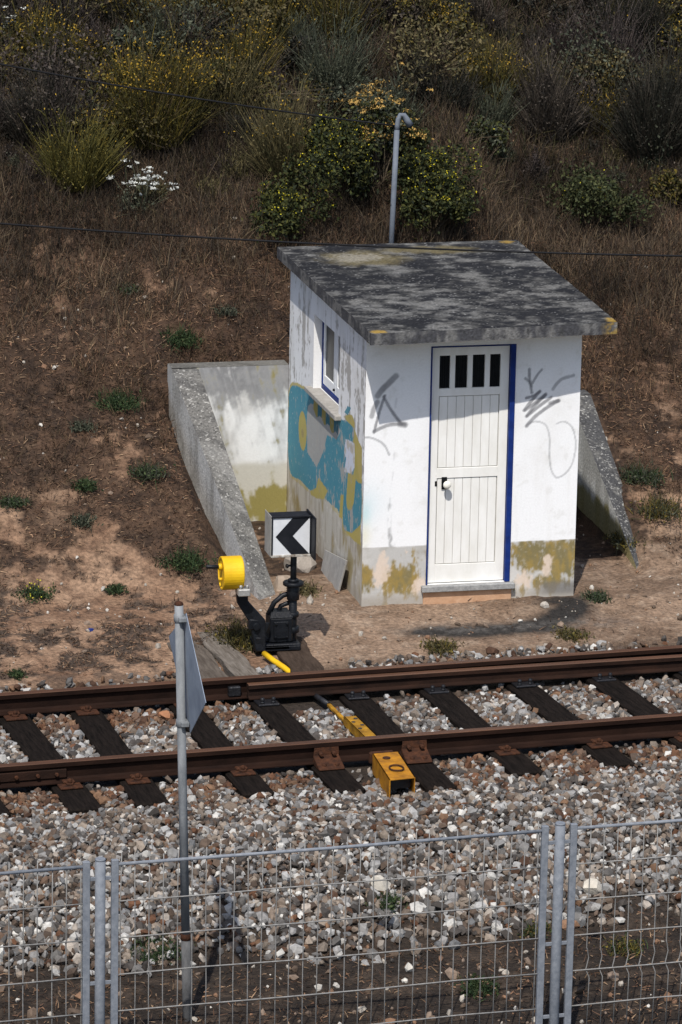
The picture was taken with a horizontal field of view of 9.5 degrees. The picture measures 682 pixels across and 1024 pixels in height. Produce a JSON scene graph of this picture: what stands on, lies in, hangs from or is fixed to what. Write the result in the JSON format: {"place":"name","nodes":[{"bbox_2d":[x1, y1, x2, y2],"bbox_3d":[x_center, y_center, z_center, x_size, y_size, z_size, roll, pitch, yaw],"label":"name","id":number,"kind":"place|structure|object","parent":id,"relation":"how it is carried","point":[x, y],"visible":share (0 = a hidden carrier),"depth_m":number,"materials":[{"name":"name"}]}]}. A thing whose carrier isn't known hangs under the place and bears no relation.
{"place":"outdoors","nodes":[
{"label":"outdoors","id":0,"kind":"place"},
{"bbox_2d":[0,0,681,1023],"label":"ground","id":1,"kind":"structure","parent":0,"point":[344,614],"depth_m":34.51,"materials":[{"name":"soil"}]},
{"bbox_2d":[0,0,81,57],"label":"shrub","id":2,"kind":"object","parent":1,"relation":"on","point":[33,26],"visible":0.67,"depth_m":39.48,"materials":[{"name":"green plant"}]},
{"bbox_2d":[0,28,93,147],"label":"shrub","id":3,"kind":"object","parent":1,"relation":"on","point":[15,124],"visible":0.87,"depth_m":38.54,"materials":[{"name":"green plant"}]},
{"bbox_2d":[0,710,102,814],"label":"railway sleeper","id":4,"kind":"object","parent":1,"relation":"on","point":[29,738],"visible":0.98,"depth_m":30.86,"materials":[{"name":"wood"}]},
{"bbox_2d":[19,0,104,39],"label":"shrub","id":5,"kind":"object","parent":1,"relation":"on","point":[63,10],"visible":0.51,"depth_m":39.74,"materials":[{"name":"green plant"}]},
{"bbox_2d":[18,39,110,147],"bbox_3d":[-2.632,-3.948,38.752,1.039,1.011,1.036,-2,15,-13],"label":"shrub","id":6,"kind":"object","parent":1,"relation":"on","point":[54,98],"visible":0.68,"depth_m":38.63,"materials":[{"name":"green plant"}]},
{"bbox_2d":[0,20,131,126],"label":"shrub","id":7,"kind":"object","parent":1,"relation":"on","point":[75,67],"visible":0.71,"depth_m":38.80,"materials":[{"name":"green plant"}]},
{"bbox_2d":[19,0,117,72],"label":"shrub","id":8,"kind":"object","parent":1,"relation":"on","point":[67,34],"visible":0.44,"depth_m":39.23,"materials":[{"name":"green plant"}]},
{"bbox_2d":[0,14,142,90],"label":"shrub","id":9,"kind":"object","parent":1,"relation":"on","point":[37,50],"visible":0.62,"depth_m":39.07,"materials":[{"name":"green plant"}]},
{"bbox_2d":[9,93,137,193],"bbox_3d":[-2.449,-3.430,38.209,1.294,0.955,1.007,-2,15,-13],"label":"shrub","id":10,"kind":"object","parent":1,"relation":"on","point":[87,166],"visible":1,"depth_m":38.21,"materials":[{"name":"green plant"}]},
{"bbox_2d":[90,857,110,1023],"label":"fence post","id":11,"kind":"object","parent":1,"relation":"on","point":[100,878],"visible":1,"depth_m":25.70,"materials":[{"name":"metal"}]},
{"bbox_2d":[0,858,89,1023],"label":"wire fence","id":12,"kind":"object","parent":11,"relation":"attached to","point":[84,904],"visible":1,"depth_m":25.65,"materials":[{"name":"metal"}]},
{"bbox_2d":[110,821,548,1023],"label":"wire fence","id":13,"kind":"object","parent":11,"relation":"attached to","point":[542,902],"visible":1,"depth_m":26.16,"materials":[{"name":"metal"}]},
{"bbox_2d":[72,7,133,56],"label":"shrub","id":14,"kind":"object","parent":1,"relation":"on","point":[96,37],"visible":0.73,"depth_m":39.66,"materials":[{"name":"green plant"}]},
{"bbox_2d":[62,55,161,139],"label":"shrub","id":15,"kind":"object","parent":1,"relation":"on","point":[95,72],"visible":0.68,"depth_m":38.73,"materials":[{"name":"green plant"}]},
{"bbox_2d":[66,705,168,807],"bbox_3d":[-1.729,1.810,31.050,0.249,0.222,2.761,-3,15,-15],"label":"railway sleeper","id":16,"kind":"object","parent":1,"relation":"on","point":[102,736],"visible":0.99,"depth_m":31.03,"materials":[{"name":"wood"}]},
{"bbox_2d":[87,382,151,419],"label":"weed","id":17,"kind":"object","parent":1,"relation":"on","point":[118,399],"visible":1,"depth_m":36.37,"materials":[{"name":"green plant"}]},
{"bbox_2d":[93,0,152,28],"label":"shrub","id":18,"kind":"object","parent":1,"relation":"on","point":[125,2],"visible":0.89,"depth_m":39.94,"materials":[{"name":"green plant"}]},
{"bbox_2d":[100,20,168,58],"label":"shrub","id":19,"kind":"object","parent":1,"relation":"on","point":[121,35],"visible":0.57,"depth_m":39.53,"materials":[{"name":"green plant"}]},
{"bbox_2d":[106,159,178,217],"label":"flowering plant","id":20,"kind":"object","parent":1,"relation":"on","point":[135,197],"visible":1,"depth_m":38.26,"materials":[{"name":"white plant"}]},
{"bbox_2d":[127,457,176,492],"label":"weed","id":21,"kind":"object","parent":1,"relation":"on","point":[148,472],"visible":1,"depth_m":35.63,"materials":[{"name":"green plant"}]},
{"bbox_2d":[123,929,194,964],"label":"weed","id":22,"kind":"object","parent":1,"relation":"on","point":[156,954],"visible":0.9,"depth_m":27.88,"materials":[{"name":"green plant"}]},
{"bbox_2d":[111,0,211,64],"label":"shrub","id":23,"kind":"object","parent":1,"relation":"on","point":[156,23],"visible":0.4,"depth_m":39.57,"materials":[{"name":"green plant"}]},
{"bbox_2d":[65,5,260,149],"bbox_3d":[-1.716,-4.095,38.732,1.718,1.338,1.547,5,15,14],"label":"shrub","id":24,"kind":"object","parent":1,"relation":"on","point":[172,121],"visible":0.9,"depth_m":38.68,"materials":[{"name":"green plant"}]},
{"bbox_2d":[133,0,222,62],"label":"shrub","id":25,"kind":"object","parent":1,"relation":"on","point":[203,47],"visible":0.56,"depth_m":39.65,"materials":[{"name":"green plant"}]},
{"bbox_2d":[117,0,253,59],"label":"shrub","id":26,"kind":"object","parent":1,"relation":"on","point":[197,11],"visible":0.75,"depth_m":39.75,"materials":[{"name":"green plant"}]},
{"bbox_2d":[152,540,218,578],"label":"weed","id":27,"kind":"object","parent":1,"relation":"on","point":[189,564],"visible":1,"depth_m":34.76,"materials":[{"name":"green plant"}]},
{"bbox_2d":[159,321,212,352],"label":"weed","id":28,"kind":"object","parent":1,"relation":"on","point":[181,340],"visible":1,"depth_m":37.02,"materials":[{"name":"green plant"}]},
{"bbox_2d":[169,601,205,1021],"bbox_3d":[-1.007,2.095,26.551,0.154,3.142,1.240,-2,15,-13],"label":"sign post","id":29,"kind":"object","parent":1,"relation":"on","point":[190,699],"visible":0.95,"depth_m":26.40,"materials":[{"name":"metal"}]},
{"bbox_2d":[167,640,228,678],"bbox_3d":[-1.124,1.238,32.871,0.297,0.092,1.217,-3,15,-14],"label":"timber plank","id":30,"kind":"object","parent":1,"relation":"on","point":[208,666],"visible":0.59,"depth_m":32.83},
{"bbox_2d":[170,18,262,64],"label":"shrub","id":31,"kind":"object","parent":1,"relation":"on","point":[217,35],"visible":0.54,"depth_m":39.66,"materials":[{"name":"green plant"}]},
{"bbox_2d":[164,703,273,798],"bbox_3d":[-0.979,1.761,31.299,0.238,0.222,2.718,-3,15,-16],"label":"railway sleeper","id":32,"kind":"object","parent":1,"relation":"on","point":[243,780],"visible":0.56,"depth_m":31.08,"materials":[{"name":"wood"}]},
{"bbox_2d":[162,27,281,118],"bbox_3d":[-1.064,-4.227,39.169,1.301,0.966,1.007,-2,15,-13],"label":"shrub","id":33,"kind":"object","parent":1,"relation":"on","point":[248,84],"visible":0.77,"depth_m":39.17,"materials":[{"name":"green plant"}]},
{"bbox_2d":[167,360,288,599],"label":"retaining wall","id":34,"kind":"structure","parent":1,"relation":"on","point":[230,419],"depth_m":36.70,"materials":[{"name":"concrete"}]},
{"bbox_2d":[197,631,259,676],"bbox_3d":[-0.901,1.189,33.066,0.228,0.108,1.445,-3,15,-17],"label":"timber plank","id":35,"kind":"object","parent":1,"relation":"on","point":[231,660],"visible":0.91,"depth_m":32.99,"materials":[{"name":"wood"}]},
{"bbox_2d":[205,612,258,654],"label":"weed","id":36,"kind":"object","parent":1,"relation":"on","point":[238,634],"visible":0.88,"depth_m":33.44,"materials":[{"name":"green plant"}]},
{"bbox_2d":[194,2,293,92],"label":"shrub","id":37,"kind":"object","parent":1,"relation":"on","point":[240,47],"visible":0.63,"depth_m":39.39,"materials":[{"name":"green plant"}]},
{"bbox_2d":[166,39,335,112],"bbox_3d":[-0.991,-4.179,39.490,1.658,0.666,2.228,-11,19,-40],"label":"shrub","id":38,"kind":"object","parent":1,"relation":"on","point":[262,89],"visible":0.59,"depth_m":39.16,"materials":[{"name":"green plant"}]},
{"bbox_2d":[210,0,291,46],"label":"shrub","id":39,"kind":"object","parent":1,"relation":"on","point":[247,5],"visible":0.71,"depth_m":39.94,"materials":[{"name":"green plant"}]},
{"bbox_2d":[203,0,314,67],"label":"shrub","id":40,"kind":"object","parent":1,"relation":"on","point":[261,29],"visible":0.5,"depth_m":39.62,"materials":[{"name":"green plant"}]},
{"bbox_2d":[217,0,315,45],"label":"shrub","id":41,"kind":"object","parent":1,"relation":"on","point":[279,3],"visible":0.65,"depth_m":40.07,"materials":[{"name":"green plant"}]},
{"bbox_2d":[216,11,363,185],"bbox_3d":[-0.488,-3.869,38.604,1.420,1.675,1.434,4,15,12],"label":"shrub","id":42,"kind":"object","parent":1,"relation":"on","point":[270,148],"visible":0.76,"depth_m":38.61,"materials":[{"name":"green plant"}]},
{"bbox_2d":[242,167,341,243],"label":"shrub","id":43,"kind":"object","parent":1,"relation":"on","point":[281,210],"visible":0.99,"depth_m":38.07,"materials":[{"name":"green plant"}]},
{"bbox_2d":[264,29,322,70],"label":"shrub","id":44,"kind":"object","parent":1,"relation":"on","point":[288,58],"visible":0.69,"depth_m":39.79,"materials":[{"name":"green plant"}]},
{"bbox_2d":[272,0,326,55],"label":"shrub","id":45,"kind":"object","parent":1,"relation":"on","point":[299,28],"visible":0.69,"depth_m":40.03,"materials":[{"name":"green plant"}]},
{"bbox_2d":[276,636,323,671],"bbox_3d":[-0.371,1.182,33.242,0.299,0.128,1.428,-2,15,-11],"label":"timber plank","id":46,"kind":"object","parent":1,"relation":"on","point":[302,659],"visible":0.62,"depth_m":33.01,"materials":[{"name":"wood"}]},
{"bbox_2d":[206,509,316,651],"bbox_3d":[-0.679,0.563,33.149,0.873,1.130,0.456,-2,15,-13],"label":"point lever","id":47,"kind":"object","parent":46,"relation":"on","point":[292,534],"visible":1,"depth_m":33.09,"materials":[{"name":"black paint"}]},
{"bbox_2d":[242,697,364,793],"bbox_3d":[-0.374,1.677,31.521,0.237,0.296,2.982,-3,15,-17],"label":"railway sleeper","id":48,"kind":"object","parent":1,"relation":"on","point":[330,771],"visible":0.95,"depth_m":30.73,"materials":[{"name":"brown wood"}]},
{"bbox_2d":[281,60,372,112],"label":"shrub","id":49,"kind":"object","parent":1,"relation":"on","point":[339,92],"visible":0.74,"depth_m":39.48,"materials":[{"name":"green plant"}]},
{"bbox_2d":[266,0,390,98],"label":"shrub","id":50,"kind":"object","parent":1,"relation":"on","point":[345,63],"visible":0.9,"depth_m":39.66,"materials":[{"name":"green plant"}]},
{"bbox_2d":[268,105,399,209],"bbox_3d":[-0.127,-3.331,38.576,1.239,0.989,1.740,8,16,24],"label":"shrub","id":51,"kind":"object","parent":1,"relation":"on","point":[337,165],"visible":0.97,"depth_m":38.36,"materials":[{"name":"green plant"}]},
{"bbox_2d":[321,550,347,591],"bbox_3d":[-0.068,0.465,35.121,0.069,0.319,0.789,-2,15,-13],"label":"leaning sheet","id":52,"kind":"object","parent":1,"relation":"on","point":[333,568],"visible":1,"depth_m":35.04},
{"bbox_2d":[281,0,388,45],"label":"shrub","id":53,"kind":"object","parent":1,"relation":"on","point":[332,3],"visible":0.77,"depth_m":40.17,"materials":[{"name":"green plant"}]},
{"bbox_2d":[0,47,681,370],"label":"tall dry grass","id":54,"kind":"structure","parent":1,"relation":"on","point":[507,225],"depth_m":38.54,"materials":[{"name":"brown plant"}]},
{"bbox_2d":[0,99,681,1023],"bbox_3d":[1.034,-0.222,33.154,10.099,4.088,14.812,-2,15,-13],"label":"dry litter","id":55,"kind":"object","parent":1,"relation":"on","point":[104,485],"visible":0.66,"depth_m":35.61,"materials":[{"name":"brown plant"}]},
{"bbox_2d":[0,17,681,521],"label":"dry grass","id":56,"kind":"structure","parent":1,"relation":"on","point":[244,357],"depth_m":37.89,"materials":[{"name":"brown plant"}]},
{"bbox_2d":[0,0,681,238],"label":"scrub undergrowth","id":57,"kind":"object","parent":1,"relation":"on","point":[515,22],"visible":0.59,"depth_m":39.92,"materials":[{"name":"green plant"}]},
{"bbox_2d":[0,56,681,1023],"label":"loose pebbles","id":58,"kind":"object","parent":1,"relation":"on","point":[612,976],"visible":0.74,"depth_m":28.32,"materials":[{"name":"stone"}]},
{"bbox_2d":[0,635,681,979],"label":"track ballast","id":59,"kind":"structure","parent":1,"relation":"on","point":[51,822],"depth_m":29.34,"materials":[{"name":"gravel"}]},
{"bbox_2d":[262,651,376,736],"bbox_3d":[-0.001,1.555,31.741,0.175,0.155,3.113,-4,15,-21],"label":"throw rod","id":60,"kind":"object","parent":59,"relation":"on","point":[356,726],"visible":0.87,"depth_m":31.61,"materials":[{"name":"yellow metal"}]},
{"bbox_2d":[369,750,414,796],"bbox_3d":[0.380,1.917,30.311,0.226,0.167,0.717,-2,15,-13],"label":"cover box","id":61,"kind":"object","parent":59,"relation":"on","point":[391,769],"visible":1,"depth_m":30.20,"materials":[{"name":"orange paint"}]},
{"bbox_2d":[332,77,405,124],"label":"shrub","id":62,"kind":"object","parent":1,"relation":"on","point":[368,92],"visible":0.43,"depth_m":39.34,"materials":[{"name":"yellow plant"}]},
{"bbox_2d":[338,91,410,199],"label":"shrub","id":63,"kind":"object","parent":1,"relation":"on","point":[379,108],"visible":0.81,"depth_m":38.61,"materials":[{"name":"green plant"}]},
{"bbox_2d":[333,690,456,791],"bbox_3d":[0.270,1.601,31.866,0.238,0.296,3.488,-3,15,-15],"label":"railway sleeper","id":64,"kind":"object","parent":1,"relation":"on","point":[376,719],"visible":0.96,"depth_m":30.88,"materials":[{"name":"brown wood"}]},
{"bbox_2d":[246,654,681,699],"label":"switch blade","id":65,"kind":"object","parent":64,"relation":"on","point":[449,677],"visible":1,"depth_m":32.68,"materials":[{"name":"metal"}]},
{"bbox_2d":[359,56,432,133],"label":"shrub","id":66,"kind":"object","parent":1,"relation":"on","point":[403,100],"visible":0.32,"depth_m":39.43,"materials":[{"name":"green plant"}]},
{"bbox_2d":[389,113,412,242],"bbox_3d":[0.543,-2.836,38.138,0.224,1.726,0.070,-2,15,-13],"label":"vent pipe","id":67,"kind":"object","parent":1,"relation":"on","point":[408,122],"visible":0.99,"depth_m":38.02,"materials":[{"name":"metal"}]},
{"bbox_2d":[0,63,393,125],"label":"overhead cable","id":68,"kind":"object","parent":67,"relation":"attached to","point":[195,97],"visible":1,"depth_m":37.26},
{"bbox_2d":[381,105,435,162],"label":"shrub","id":69,"kind":"object","parent":1,"relation":"on","point":[416,137],"visible":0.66,"depth_m":39.00,"materials":[{"name":"green plant"}]},
{"bbox_2d":[365,0,489,91],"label":"shrub","id":70,"kind":"object","parent":1,"relation":"on","point":[441,60],"visible":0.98,"depth_m":39.91,"materials":[{"name":"green plant"}]},
{"bbox_2d":[388,0,486,54],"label":"shrub","id":71,"kind":"object","parent":1,"relation":"on","point":[435,11],"visible":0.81,"depth_m":40.54,"materials":[{"name":"green plant"}]},
{"bbox_2d":[386,129,490,239],"bbox_3d":[0.856,-3.063,38.464,0.942,1.018,1.144,14,19,41],"label":"shrub","id":72,"kind":"object","parent":1,"relation":"on","point":[433,196],"visible":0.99,"depth_m":38.43,"materials":[{"name":"green plant"}]},
{"bbox_2d":[387,34,493,108],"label":"shrub","id":73,"kind":"object","parent":1,"relation":"on","point":[466,94],"visible":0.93,"depth_m":39.80,"materials":[{"name":"green plant"}]},
{"bbox_2d":[277,240,616,606],"bbox_3d":[0.886,-0.686,35.605,2.231,2.666,3.595,-2,15,-13],"label":"equipment hut","id":74,"kind":"object","parent":1,"relation":"on","point":[433,417],"visible":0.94,"depth_m":34.47,"materials":[{"name":"paint"}]},
{"bbox_2d":[321,321,339,403],"bbox_3d":[-0.030,-1.280,35.370,0.073,0.656,0.976,-2,15,-13],"label":"window","id":75,"kind":"structure","parent":74,"relation":"in","point":[330,340],"depth_m":35.59,"materials":[{"name":"blue paint"}]},
{"bbox_2d":[427,346,509,582],"bbox_3d":[1.063,-0.390,34.345,0.668,2.019,0.117,-2,15,-13],"label":"door","id":76,"kind":"structure","parent":74,"relation":"in","point":[469,409],"depth_m":34.37,"materials":[{"name":"white paint"}]},
{"bbox_2d":[412,684,542,776],"bbox_3d":[0.980,1.648,31.884,0.246,0.222,2.736,-3,15,-17],"label":"railway sleeper","id":77,"kind":"object","parent":1,"relation":"on","point":[454,709],"visible":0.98,"depth_m":31.82,"materials":[{"name":"brown wood"}]},
{"bbox_2d":[0,713,681,788],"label":"running rail","id":78,"kind":"object","parent":77,"relation":"on","point":[118,767],"visible":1,"depth_m":30.69,"materials":[{"name":"metal"}]},
{"bbox_2d":[0,645,681,715],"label":"running rail","id":79,"kind":"object","parent":77,"relation":"on","point":[107,696],"visible":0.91,"depth_m":32.19,"materials":[{"name":"black metal"}]},
{"bbox_2d":[454,972,502,1001],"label":"weed","id":80,"kind":"object","parent":1,"relation":"on","point":[473,987],"visible":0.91,"depth_m":27.56,"materials":[{"name":"green plant"}]},
{"bbox_2d":[455,0,518,33],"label":"shrub","id":81,"kind":"object","parent":1,"relation":"on","point":[479,9],"visible":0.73,"depth_m":41.21,"materials":[{"name":"green plant"}]},
{"bbox_2d":[452,14,525,68],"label":"shrub","id":82,"kind":"object","parent":1,"relation":"on","point":[495,44],"visible":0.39,"depth_m":40.82,"materials":[{"name":"green plant"}]},
{"bbox_2d":[462,110,516,158],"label":"shrub","id":83,"kind":"object","parent":1,"relation":"on","point":[495,132],"visible":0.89,"depth_m":39.66,"materials":[{"name":"green plant"}]},
{"bbox_2d":[461,62,528,130],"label":"shrub","id":84,"kind":"object","parent":1,"relation":"on","point":[498,112],"visible":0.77,"depth_m":40.10,"materials":[{"name":"green plant"}]},
{"bbox_2d":[446,13,550,106],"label":"shrub","id":85,"kind":"object","parent":1,"relation":"on","point":[500,65],"visible":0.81,"depth_m":40.35,"materials":[{"name":"green plant"}]},
{"bbox_2d":[481,22,621,143],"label":"shrub","id":86,"kind":"object","parent":1,"relation":"on","point":[546,102],"visible":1,"depth_m":40.12,"materials":[{"name":"green plant"}]},
{"bbox_2d":[543,821,569,1023],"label":"fence post","id":87,"kind":"object","parent":1,"relation":"on","point":[557,942],"visible":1,"depth_m":26.57,"materials":[{"name":"metal"}]},
{"bbox_2d":[563,812,681,1023],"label":"wire fence","id":88,"kind":"object","parent":87,"relation":"attached to","point":[571,899],"visible":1,"depth_m":26.68,"materials":[{"name":"metal"}]},
{"bbox_2d":[504,678,634,768],"bbox_3d":[1.676,1.604,32.109,0.239,0.222,2.707,-4,15,-18],"label":"railway sleeper","id":89,"kind":"object","parent":1,"relation":"on","point":[533,695],"visible":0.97,"depth_m":32.06,"materials":[{"name":"brown wood"}]},
{"bbox_2d":[518,0,623,63],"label":"shrub","id":90,"kind":"object","parent":1,"relation":"on","point":[558,36],"visible":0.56,"depth_m":41.08,"materials":[{"name":"green plant"}]},
{"bbox_2d":[556,69,628,124],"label":"shrub","id":91,"kind":"object","parent":1,"relation":"on","point":[585,82],"visible":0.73,"depth_m":40.48,"materials":[{"name":"green plant"}]},
{"bbox_2d":[531,156,664,226],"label":"shrub","id":92,"kind":"object","parent":1,"relation":"on","point":[586,193],"visible":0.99,"depth_m":39.42,"materials":[{"name":"green plant"}]},
{"bbox_2d":[570,58,629,134],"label":"shrub","id":93,"kind":"object","parent":1,"relation":"on","point":[601,108],"visible":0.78,"depth_m":40.45,"materials":[{"name":"green plant"}]},
{"bbox_2d":[528,0,675,84],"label":"shrub","id":94,"kind":"object","parent":1,"relation":"on","point":[619,22],"visible":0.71,"depth_m":40.81,"materials":[{"name":"green plant"}]},
{"bbox_2d":[542,0,661,55],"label":"shrub","id":95,"kind":"object","parent":1,"relation":"on","point":[587,21],"visible":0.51,"depth_m":41.11,"materials":[{"name":"green plant"}]},
{"bbox_2d":[568,44,643,99],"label":"shrub","id":96,"kind":"object","parent":1,"relation":"on","point":[613,61],"visible":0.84,"depth_m":40.67,"materials":[{"name":"green plant"}]},
{"bbox_2d":[576,390,638,568],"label":"retaining wall","id":97,"kind":"structure","parent":1,"relation":"on","point":[599,504],"depth_m":36.85,"materials":[{"name":"concrete"}]},
{"bbox_2d":[538,16,678,104],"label":"shrub","id":98,"kind":"object","parent":1,"relation":"on","point":[584,53],"visible":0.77,"depth_m":40.60,"materials":[{"name":"green plant"}]},
{"bbox_2d":[564,5,681,162],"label":"shrub","id":99,"kind":"object","parent":1,"relation":"on","point":[637,126],"visible":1,"depth_m":40.05,"materials":[{"name":"green plant"}]},
{"bbox_2d":[593,929,653,962],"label":"weed","id":100,"kind":"object","parent":1,"relation":"on","point":[620,947],"visible":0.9,"depth_m":28.30,"materials":[{"name":"green plant"}]},
{"bbox_2d":[577,0,681,59],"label":"shrub","id":101,"kind":"object","parent":1,"relation":"on","point":[647,15],"visible":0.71,"depth_m":41.16,"materials":[{"name":"green plant"}]},
{"bbox_2d":[578,672,681,749],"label":"railway sleeper","id":102,"kind":"object","parent":1,"relation":"on","point":[630,700],"visible":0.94,"depth_m":32.49,"materials":[{"name":"brown wood"}]},
{"bbox_2d":[613,451,672,488],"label":"weed","id":103,"kind":"object","parent":1,"relation":"on","point":[646,478],"visible":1,"depth_m":36.70,"materials":[{"name":"green plant"}]},
{"bbox_2d":[623,484,681,523],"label":"weed","id":104,"kind":"object","parent":1,"relation":"on","point":[654,510],"visible":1,"depth_m":36.27,"materials":[{"name":"green plant"}]},
{"bbox_2d":[643,165,681,207],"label":"shrub","id":105,"kind":"object","parent":1,"relation":"on","point":[663,180],"visible":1,"depth_m":39.82,"materials":[{"name":"green plant"}]},
{"bbox_2d":[0,223,681,256],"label":"overhead cable","id":106,"kind":"object","parent":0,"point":[339,244],"visible":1,"depth_m":21.08,"materials":[{"name":"metal"}]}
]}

